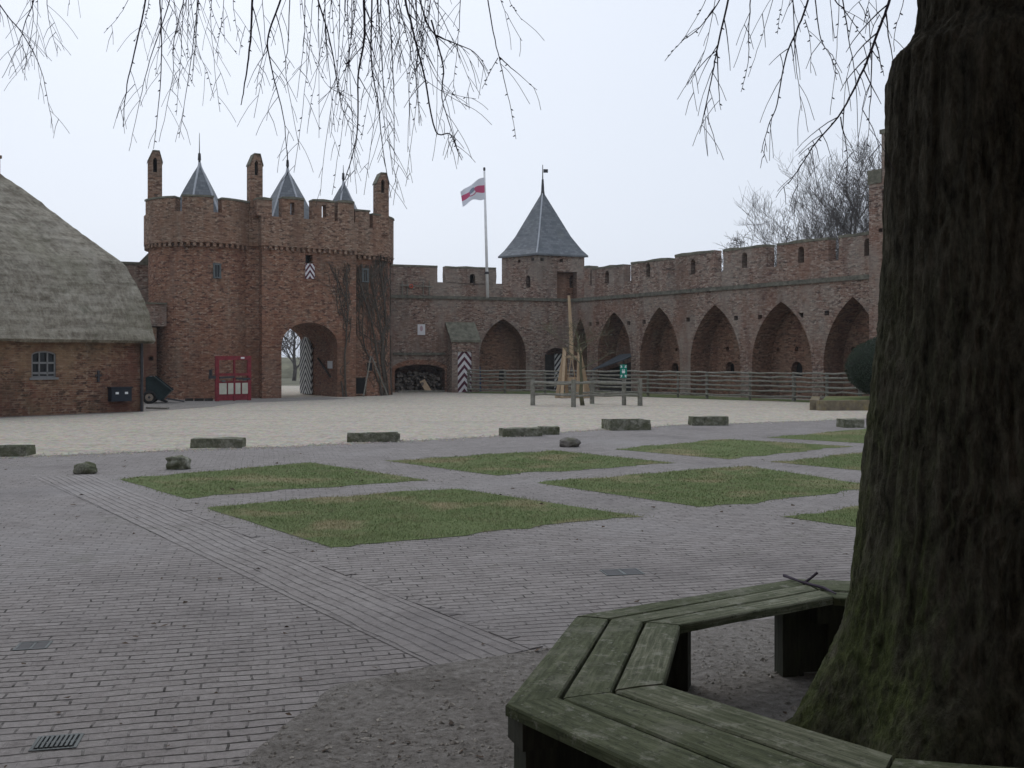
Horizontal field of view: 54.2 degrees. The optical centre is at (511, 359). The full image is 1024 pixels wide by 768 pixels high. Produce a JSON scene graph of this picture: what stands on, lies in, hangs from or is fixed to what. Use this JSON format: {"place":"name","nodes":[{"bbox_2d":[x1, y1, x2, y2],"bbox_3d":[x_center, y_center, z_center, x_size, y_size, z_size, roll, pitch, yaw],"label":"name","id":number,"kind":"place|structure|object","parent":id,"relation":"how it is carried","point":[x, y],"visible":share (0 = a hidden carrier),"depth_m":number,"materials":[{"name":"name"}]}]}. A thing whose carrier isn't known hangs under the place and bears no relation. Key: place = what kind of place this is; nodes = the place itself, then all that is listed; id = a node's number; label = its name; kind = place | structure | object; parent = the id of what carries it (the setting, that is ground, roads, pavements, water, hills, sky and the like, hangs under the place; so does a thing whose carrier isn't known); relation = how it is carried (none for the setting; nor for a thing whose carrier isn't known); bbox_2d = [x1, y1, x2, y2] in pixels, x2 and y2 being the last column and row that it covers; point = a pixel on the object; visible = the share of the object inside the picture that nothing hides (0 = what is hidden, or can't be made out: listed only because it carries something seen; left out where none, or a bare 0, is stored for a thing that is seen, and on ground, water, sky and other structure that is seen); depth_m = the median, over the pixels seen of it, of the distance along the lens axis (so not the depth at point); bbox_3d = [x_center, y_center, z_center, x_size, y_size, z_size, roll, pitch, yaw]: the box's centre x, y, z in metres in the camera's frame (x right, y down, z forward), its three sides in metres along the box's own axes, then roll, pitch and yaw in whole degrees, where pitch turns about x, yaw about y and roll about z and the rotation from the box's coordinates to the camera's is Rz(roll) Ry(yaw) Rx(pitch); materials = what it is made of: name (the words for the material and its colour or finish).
{"place":"outdoors","nodes":[
{"label":"outdoors","id":0,"kind":"place"},
{"bbox_2d":[0,397,346,417],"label":"earth verge","id":1,"kind":"structure","parent":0,"point":[171,404],"depth_m":38.76,"materials":[{"name":"grey soil"}]},
{"bbox_2d":[0,155,155,416],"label":"farmhouse","id":2,"kind":"object","parent":1,"relation":"on","point":[76,332],"visible":1,"depth_m":31.44,"materials":[{"name":"brick"}]},
{"bbox_2d":[29,351,58,379],"bbox_3d":[-14.307,0.141,30.533,0.165,0.920,0.854,0,0,42],"label":"window","id":3,"kind":"structure","parent":2,"relation":"in","point":[43,363],"depth_m":30.57,"materials":[{"name":"grey paint"}]},
{"bbox_2d":[107,387,132,401],"bbox_3d":[-12.603,1.096,32.165,0.290,0.466,0.736,0,0,42],"label":"letterbox","id":4,"kind":"object","parent":2,"relation":"attached to","point":[116,394],"visible":1,"depth_m":32.04,"materials":[{"name":"black metal"}]},
{"bbox_2d":[146,407,168,408],"bbox_3d":[-12.239,1.660,34.519,0.919,0.050,0.120,0,0,22],"label":"plank","id":5,"kind":"object","parent":1,"relation":"on","point":[157,408],"visible":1,"depth_m":34.44,"materials":[{"name":"grey wood"}]},
{"bbox_2d":[144,375,184,403],"bbox_3d":[-13.699,1.154,39.343,1.478,1.091,1.460,0,0,-15],"label":"tip cart","id":6,"kind":"object","parent":1,"relation":"on","point":[158,388],"visible":0.95,"depth_m":38.74,"materials":[{"name":"wood"}]},
{"bbox_2d":[208,356,250,400],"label":"notice board","id":7,"kind":"object","parent":1,"relation":"on","point":[233,390],"visible":1,"depth_m":41.32,"materials":[{"name":"red paint"}]},
{"bbox_2d":[194,398,203,400],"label":"timber block","id":8,"kind":"structure","parent":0,"point":[198,399],"depth_m":41.13,"materials":[{"name":"black wood"}]},
{"bbox_2d":[120,463,423,498],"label":"lawn","id":9,"kind":"structure","parent":0,"point":[173,492],"depth_m":14.02,"materials":[{"name":"grass"}]},
{"bbox_2d":[281,357,299,377],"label":"earth bank","id":10,"kind":"structure","parent":0,"point":[286,367],"depth_m":94.05,"materials":[{"name":"green plant"}]},
{"bbox_2d":[281,378,299,385],"bbox_3d":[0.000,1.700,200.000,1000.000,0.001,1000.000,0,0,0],"label":"ground","id":11,"kind":"structure","parent":0,"point":[287,382],"depth_m":75.56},
{"bbox_2d":[281,331,296,349],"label":"tree","id":12,"kind":"object","parent":11,"relation":"on","point":[289,339],"visible":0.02,"depth_m":74.84,"materials":[{"name":"plant"}]},
{"bbox_2d":[281,329,300,380],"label":"tree","id":13,"kind":"object","parent":11,"relation":"on","point":[295,366],"visible":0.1,"depth_m":81.99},
{"bbox_2d":[716,229,776,271],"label":"bare tree","id":14,"kind":"object","parent":11,"relation":"on","point":[744,243],"visible":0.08,"depth_m":65.53,"materials":[{"name":"plant"}]},
{"bbox_2d":[724,180,858,260],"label":"bare tree","id":15,"kind":"object","parent":11,"relation":"on","point":[765,238],"visible":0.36,"depth_m":63.57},
{"bbox_2d":[778,128,880,259],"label":"bare tree","id":16,"kind":"object","parent":11,"relation":"on","point":[855,214],"visible":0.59,"depth_m":61.92,"materials":[{"name":"plant"}]},
{"bbox_2d":[827,203,868,244],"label":"bare tree","id":17,"kind":"object","parent":11,"relation":"on","point":[867,225],"visible":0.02,"depth_m":60.43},
{"bbox_2d":[281,386,299,391],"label":"path","id":18,"kind":"structure","parent":0,"point":[290,388],"depth_m":58.47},
{"bbox_2d":[0,419,866,767],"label":"paving","id":19,"kind":"structure","parent":0,"point":[88,591],"depth_m":7.79,"materials":[{"name":"brick"}]},
{"bbox_2d":[12,641,52,650],"bbox_3d":[-2.837,1.696,5.923,0.184,0.012,0.164,0,0,-12],"label":"drain grate","id":20,"kind":"object","parent":19,"relation":"on","point":[35,645],"visible":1,"depth_m":5.92,"materials":[{"name":"metal"}]},
{"bbox_2d":[28,733,83,751],"bbox_3d":[-2.014,1.693,4.427,0.194,0.018,0.174,0,0,-12],"label":"drain grate","id":21,"kind":"object","parent":19,"relation":"on","point":[56,742],"visible":1,"depth_m":4.41,"materials":[{"name":"metal"}]},
{"bbox_2d":[73,461,97,473],"bbox_3d":[-6.371,1.619,14.946,0.363,0.202,0.289,0,0,0],"label":"boulder","id":22,"kind":"object","parent":19,"relation":"on","point":[87,467],"visible":0.91,"depth_m":14.84,"materials":[{"name":"stone"}]},
{"bbox_2d":[165,455,190,469],"bbox_3d":[-5.194,1.598,15.564,0.394,0.245,0.293,0,0,0],"label":"boulder","id":23,"kind":"object","parent":19,"relation":"on","point":[179,462],"visible":0.87,"depth_m":15.45,"materials":[{"name":"stone"}]},
{"bbox_2d":[35,474,528,664],"bbox_3d":[-3.378,1.690,10.113,0.750,0.001,10.998,0,0,-35],"label":"paving strip","id":24,"kind":"object","parent":19,"relation":"on","point":[429,636],"visible":1,"depth_m":7.56,"materials":[{"name":"brick"}]},
{"bbox_2d":[172,506,542,649],"bbox_3d":[-1.868,1.701,8.710,0.099,0.038,6.955,0,0,-35],"label":"paving edge course","id":25,"kind":"object","parent":19,"relation":"on","point":[512,637],"visible":0.77,"depth_m":7.39,"materials":[{"name":"brick"}]},
{"bbox_2d":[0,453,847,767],"bbox_3d":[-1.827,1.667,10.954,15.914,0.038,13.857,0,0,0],"label":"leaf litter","id":26,"kind":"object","parent":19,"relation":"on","point":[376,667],"visible":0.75,"depth_m":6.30,"materials":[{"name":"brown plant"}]},
{"bbox_2d":[0,0,1023,767],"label":"tree","id":27,"kind":"object","parent":19,"relation":"on","point":[924,658],"visible":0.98,"depth_m":3.74,"materials":[{"name":"brown plant"}]},
{"bbox_2d":[499,427,541,436],"bbox_3d":[0.193,1.615,22.326,0.915,0.210,0.420,0,0,-17],"label":"stone block","id":28,"kind":"object","parent":19,"relation":"on","point":[520,431],"depth_m":22.16,"materials":[{"name":"stone"}]},
{"bbox_2d":[239,618,816,767],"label":"earth patch","id":29,"kind":"object","parent":19,"relation":"on","point":[763,695],"visible":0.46,"depth_m":4.89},
{"bbox_2d":[243,623,810,767],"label":"wood chips","id":30,"kind":"object","parent":29,"relation":"on","point":[793,707],"visible":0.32,"depth_m":4.73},
{"bbox_2d":[505,579,1013,767],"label":"tree bench","id":31,"kind":"object","parent":29,"relation":"on","point":[603,689],"visible":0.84,"depth_m":3.71,"materials":[{"name":"green wood"}]},
{"bbox_2d":[783,574,836,593],"bbox_3d":[1.649,1.238,5.525,0.040,0.017,0.477,0,0,-20],"label":"twig","id":32,"kind":"object","parent":31,"relation":"on","point":[807,583],"visible":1,"depth_m":5.53,"materials":[{"name":"brown wood"}]},
{"bbox_2d":[802,571,817,584],"bbox_3d":[1.664,1.218,5.580,0.092,0.078,0.016,0,0,0],"label":"twig","id":33,"kind":"object","parent":31,"relation":"on","point":[812,576],"visible":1,"depth_m":5.57,"materials":[{"name":"brown wood"}]},
{"bbox_2d":[537,426,559,434],"bbox_3d":[0.830,1.614,22.858,0.427,0.212,0.415,0,0,-15],"label":"stone block","id":34,"kind":"object","parent":19,"relation":"on","point":[550,430],"depth_m":22.67,"materials":[{"name":"stone"}]},
{"bbox_2d":[559,437,580,446],"bbox_3d":[1.138,1.611,19.532,0.435,0.219,0.339,0,0,0],"label":"boulder","id":35,"kind":"object","parent":19,"relation":"on","point":[569,442],"visible":0.9,"depth_m":19.42,"materials":[{"name":"grey stone"}]},
{"bbox_2d":[599,568,644,575],"bbox_3d":[0.878,1.696,7.981,0.314,0.012,0.214,0,0,-12],"label":"drain grate","id":36,"kind":"object","parent":19,"relation":"on","point":[616,572],"visible":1,"depth_m":7.96,"materials":[{"name":"metal"}]},
{"bbox_2d":[601,418,650,430],"bbox_3d":[2.785,1.584,24.480,1.033,0.273,0.768,0,0,-12],"label":"stone block","id":37,"kind":"object","parent":19,"relation":"on","point":[611,424],"visible":0.94,"depth_m":24.16,"materials":[{"name":"stone"}]},
{"bbox_2d":[688,416,728,425],"bbox_3d":[5.109,1.588,26.033,0.979,0.264,0.419,0,0,-6],"label":"stone block","id":38,"kind":"object","parent":19,"relation":"on","point":[707,420],"depth_m":25.84,"materials":[{"name":"stone"}]},
{"bbox_2d":[836,418,863,427],"bbox_3d":[8.532,1.598,25.224,0.544,0.243,0.464,0,0,-6],"label":"stone block","id":39,"kind":"object","parent":19,"relation":"on","point":[851,423],"depth_m":25.02,"materials":[{"name":"stone"}]},
{"bbox_2d":[0,392,867,459],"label":"gravel yard","id":40,"kind":"structure","parent":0,"point":[422,415],"depth_m":28.89,"materials":[{"name":"beige gravel"}]},
{"bbox_2d":[0,444,34,456],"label":"stone block","id":41,"kind":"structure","parent":40,"relation":"on","point":[16,450],"depth_m":17.49,"materials":[{"name":"stone"}]},
{"bbox_2d":[121,254,166,391],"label":"castle wall","id":42,"kind":"structure","parent":40,"relation":"on","point":[138,271],"depth_m":42.60,"materials":[{"name":"brown brick"}]},
{"bbox_2d":[190,437,246,447],"bbox_3d":[-5.701,1.615,19.421,1.005,0.211,0.440,0,0,-6],"label":"stone block","id":43,"kind":"object","parent":40,"relation":"on","point":[218,442],"depth_m":19.22,"materials":[{"name":"stone"}]},
{"bbox_2d":[144,133,393,399],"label":"gatehouse","id":44,"kind":"object","parent":40,"relation":"on","point":[231,277],"visible":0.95,"depth_m":44.14,"materials":[{"name":"red brick"}]},
{"bbox_2d":[213,263,221,278],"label":"window","id":45,"kind":"structure","parent":44,"relation":"in","point":[216,266],"depth_m":42.98,"materials":[{"name":"glass"}]},
{"bbox_2d":[300,337,312,393],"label":"gate door","id":46,"kind":"structure","parent":44,"relation":"in","point":[306,349],"depth_m":48.76,"materials":[{"name":"wood"}]},
{"bbox_2d":[317,358,330,376],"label":"leaning beam","id":47,"kind":"structure","parent":44,"relation":"attached to","point":[319,360],"depth_m":46.96,"materials":[{"name":"black wood"}]},
{"bbox_2d":[327,361,331,368],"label":"notice board","id":48,"kind":"object","parent":44,"relation":"attached to","point":[329,364],"visible":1,"depth_m":46.45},
{"bbox_2d":[309,254,392,396],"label":"climbing vine","id":49,"kind":"object","parent":44,"relation":"attached to","point":[385,328],"visible":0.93,"depth_m":47.10,"materials":[{"name":"brown plant"}]},
{"bbox_2d":[362,268,368,281],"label":"window","id":50,"kind":"structure","parent":44,"relation":"in","point":[366,277],"depth_m":46.87,"materials":[{"name":"metal"}]},
{"bbox_2d":[366,361,372,371],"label":"window","id":51,"kind":"structure","parent":44,"relation":"in","point":[367,363],"depth_m":46.98,"materials":[{"name":"grey glass"}]},
{"bbox_2d":[363,356,370,396],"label":"leaning pole","id":52,"kind":"object","parent":40,"relation":"on","point":[367,376],"visible":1,"depth_m":46.40,"materials":[{"name":"grey wood"}]},
{"bbox_2d":[347,432,399,441],"bbox_3d":[-2.897,1.618,20.851,1.085,0.205,0.515,0,0,-10],"label":"stone block","id":53,"kind":"object","parent":40,"relation":"on","point":[375,437],"visible":0.9,"depth_m":20.63,"materials":[{"name":"stone"}]},
{"bbox_2d":[372,357,387,395],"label":"leaning pole","id":54,"kind":"object","parent":40,"relation":"on","point":[380,376],"visible":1,"depth_m":46.99,"materials":[{"name":"grey wood"}]},
{"bbox_2d":[398,390,444,392],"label":"sill beam","id":55,"kind":"structure","parent":40,"relation":"on","point":[421,391],"depth_m":52.27,"materials":[{"name":"grey wood"}]},
{"bbox_2d":[420,379,430,389],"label":"board","id":56,"kind":"object","parent":40,"relation":"on","point":[425,386],"visible":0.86,"depth_m":52.53,"materials":[{"name":"brown wood"}]},
{"bbox_2d":[479,366,480,390],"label":"board","id":57,"kind":"object","parent":40,"relation":"on","point":[479,378],"visible":0.21,"depth_m":54.16,"materials":[{"name":"wood"}]},
{"bbox_2d":[390,264,572,392],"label":"castle wall","id":58,"kind":"structure","parent":40,"relation":"on","point":[463,318],"depth_m":53.22,"materials":[{"name":"brown brick"}]},
{"bbox_2d":[400,281,432,294],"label":"wall bracket frame","id":59,"kind":"object","parent":58,"relation":"attached to","point":[423,286],"visible":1,"depth_m":52.22,"materials":[{"name":"grey wood"}]},
{"bbox_2d":[417,324,424,334],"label":"plaque","id":60,"kind":"object","parent":58,"relation":"attached to","point":[420,329],"visible":1,"depth_m":52.37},
{"bbox_2d":[483,167,488,297],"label":"flagpole","id":61,"kind":"object","parent":58,"relation":"on","point":[486,254],"visible":1,"depth_m":53.14,"materials":[{"name":"grey metal"}]},
{"bbox_2d":[460,178,484,206],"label":"flag","id":62,"kind":"object","parent":61,"relation":"attached to","point":[475,190],"visible":1,"depth_m":52.82,"materials":[{"name":"fabric"}]},
{"bbox_2d":[498,165,587,298],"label":"corner turret","id":63,"kind":"object","parent":58,"relation":"on","point":[542,255],"visible":0.97,"depth_m":56.19,"materials":[{"name":"brick"}]},
{"bbox_2d":[545,355,553,389],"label":"door","id":64,"kind":"structure","parent":58,"relation":"in","point":[549,359],"depth_m":55.40,"materials":[{"name":"black wood"}]},
{"bbox_2d":[554,354,561,389],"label":"door","id":65,"kind":"structure","parent":58,"relation":"in","point":[557,357],"depth_m":55.48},
{"bbox_2d":[555,295,589,397],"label":"trebuchet","id":66,"kind":"object","parent":40,"relation":"on","point":[563,376],"visible":0.62,"depth_m":44.95,"materials":[{"name":"brown wood"}]},
{"bbox_2d":[537,313,618,405],"bbox_3d":[2.462,-0.008,37.252,3.174,3.642,3.504,0,0,0],"label":"young tree","id":67,"kind":"object","parent":40,"relation":"on","point":[581,399],"visible":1,"depth_m":37.12,"materials":[{"name":"brown plant"}]},
{"bbox_2d":[530,378,642,406],"bbox_3d":[2.756,1.250,37.150,3.425,1.100,2.492,0,0,-31],"label":"tree guard fence","id":68,"kind":"object","parent":40,"relation":"on","point":[592,394],"visible":0.93,"depth_m":36.91,"materials":[{"name":"brown wood"}]},
{"bbox_2d":[620,365,626,404],"bbox_3d":[4.157,0.984,37.383,0.258,1.632,0.195,0,0,0],"label":"assembly sign","id":69,"kind":"object","parent":40,"relation":"on","point":[623,372],"visible":0.91,"depth_m":37.29,"materials":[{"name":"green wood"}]},
{"bbox_2d":[572,231,868,399],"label":"castle wall","id":70,"kind":"structure","parent":40,"relation":"on","point":[802,306],"depth_m":45.40,"materials":[{"name":"brown brick"}]},
{"bbox_2d":[810,396,869,410],"bbox_3d":[12.794,1.520,35.566,5.656,0.361,4.000,0,0,-4],"label":"raised planter","id":71,"kind":"object","parent":40,"relation":"on","point":[837,403],"visible":0.36,"depth_m":33.48,"materials":[{"name":"stone"}]},
{"bbox_2d":[844,336,876,394],"bbox_3d":[13.205,0.276,35.204,2.893,2.354,2.891,0,0,0],"label":"clipped yew","id":72,"kind":"object","parent":71,"relation":"on","point":[859,362],"visible":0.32,"depth_m":34.76,"materials":[{"name":"green plant"}]},
{"bbox_2d":[867,129,884,395],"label":"stair tower","id":73,"kind":"structure","parent":40,"relation":"on","point":[875,180],"depth_m":38.96,"materials":[{"name":"brown brick"}]},
{"bbox_2d":[0,0,917,356],"label":"sky","id":74,"kind":"structure","parent":0,"point":[626,178],"materials":[{"name":"white"}]},
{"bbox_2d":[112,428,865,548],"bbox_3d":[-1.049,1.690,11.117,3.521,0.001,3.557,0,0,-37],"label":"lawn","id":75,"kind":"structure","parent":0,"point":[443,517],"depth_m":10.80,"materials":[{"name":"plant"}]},
{"bbox_2d":[386,450,669,474],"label":"lawn","id":76,"kind":"structure","parent":0,"point":[534,461],"depth_m":16.48,"materials":[{"name":"plant"}]},
{"bbox_2d":[465,391,809,401],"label":"grass verge","id":77,"kind":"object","parent":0,"point":[673,396],"depth_m":46.08,"materials":[{"name":"plant"}]},
{"bbox_2d":[590,353,630,390],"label":"lean to shed","id":78,"kind":"object","parent":77,"relation":"on","point":[620,357],"visible":0.49,"depth_m":52.42,"materials":[{"name":"grey wood"}]},
{"bbox_2d":[467,369,867,400],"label":"rail fence","id":79,"kind":"object","parent":77,"relation":"on","point":[793,381],"visible":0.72,"depth_m":44.07,"materials":[{"name":"grey wood"}]},
{"bbox_2d":[539,466,859,506],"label":"lawn","id":80,"kind":"structure","parent":0,"point":[630,478],"depth_m":13.46,"materials":[{"name":"plant"}]},
{"bbox_2d":[619,439,852,458],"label":"lawn","id":81,"kind":"structure","parent":0,"point":[721,441],"depth_m":19.09,"materials":[{"name":"plant"}]},
{"bbox_2d":[771,453,861,469],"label":"lawn","id":82,"kind":"structure","parent":0,"point":[829,461],"depth_m":16.64,"materials":[{"name":"plant"}]},
{"bbox_2d":[768,429,865,442],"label":"lawn","id":83,"kind":"structure","parent":0,"point":[835,438],"depth_m":21.80,"materials":[{"name":"plant"}]},
{"bbox_2d":[783,506,858,526],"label":"lawn","id":84,"kind":"structure","parent":0,"point":[828,515],"depth_m":10.80,"materials":[{"name":"plant"}]}
]}

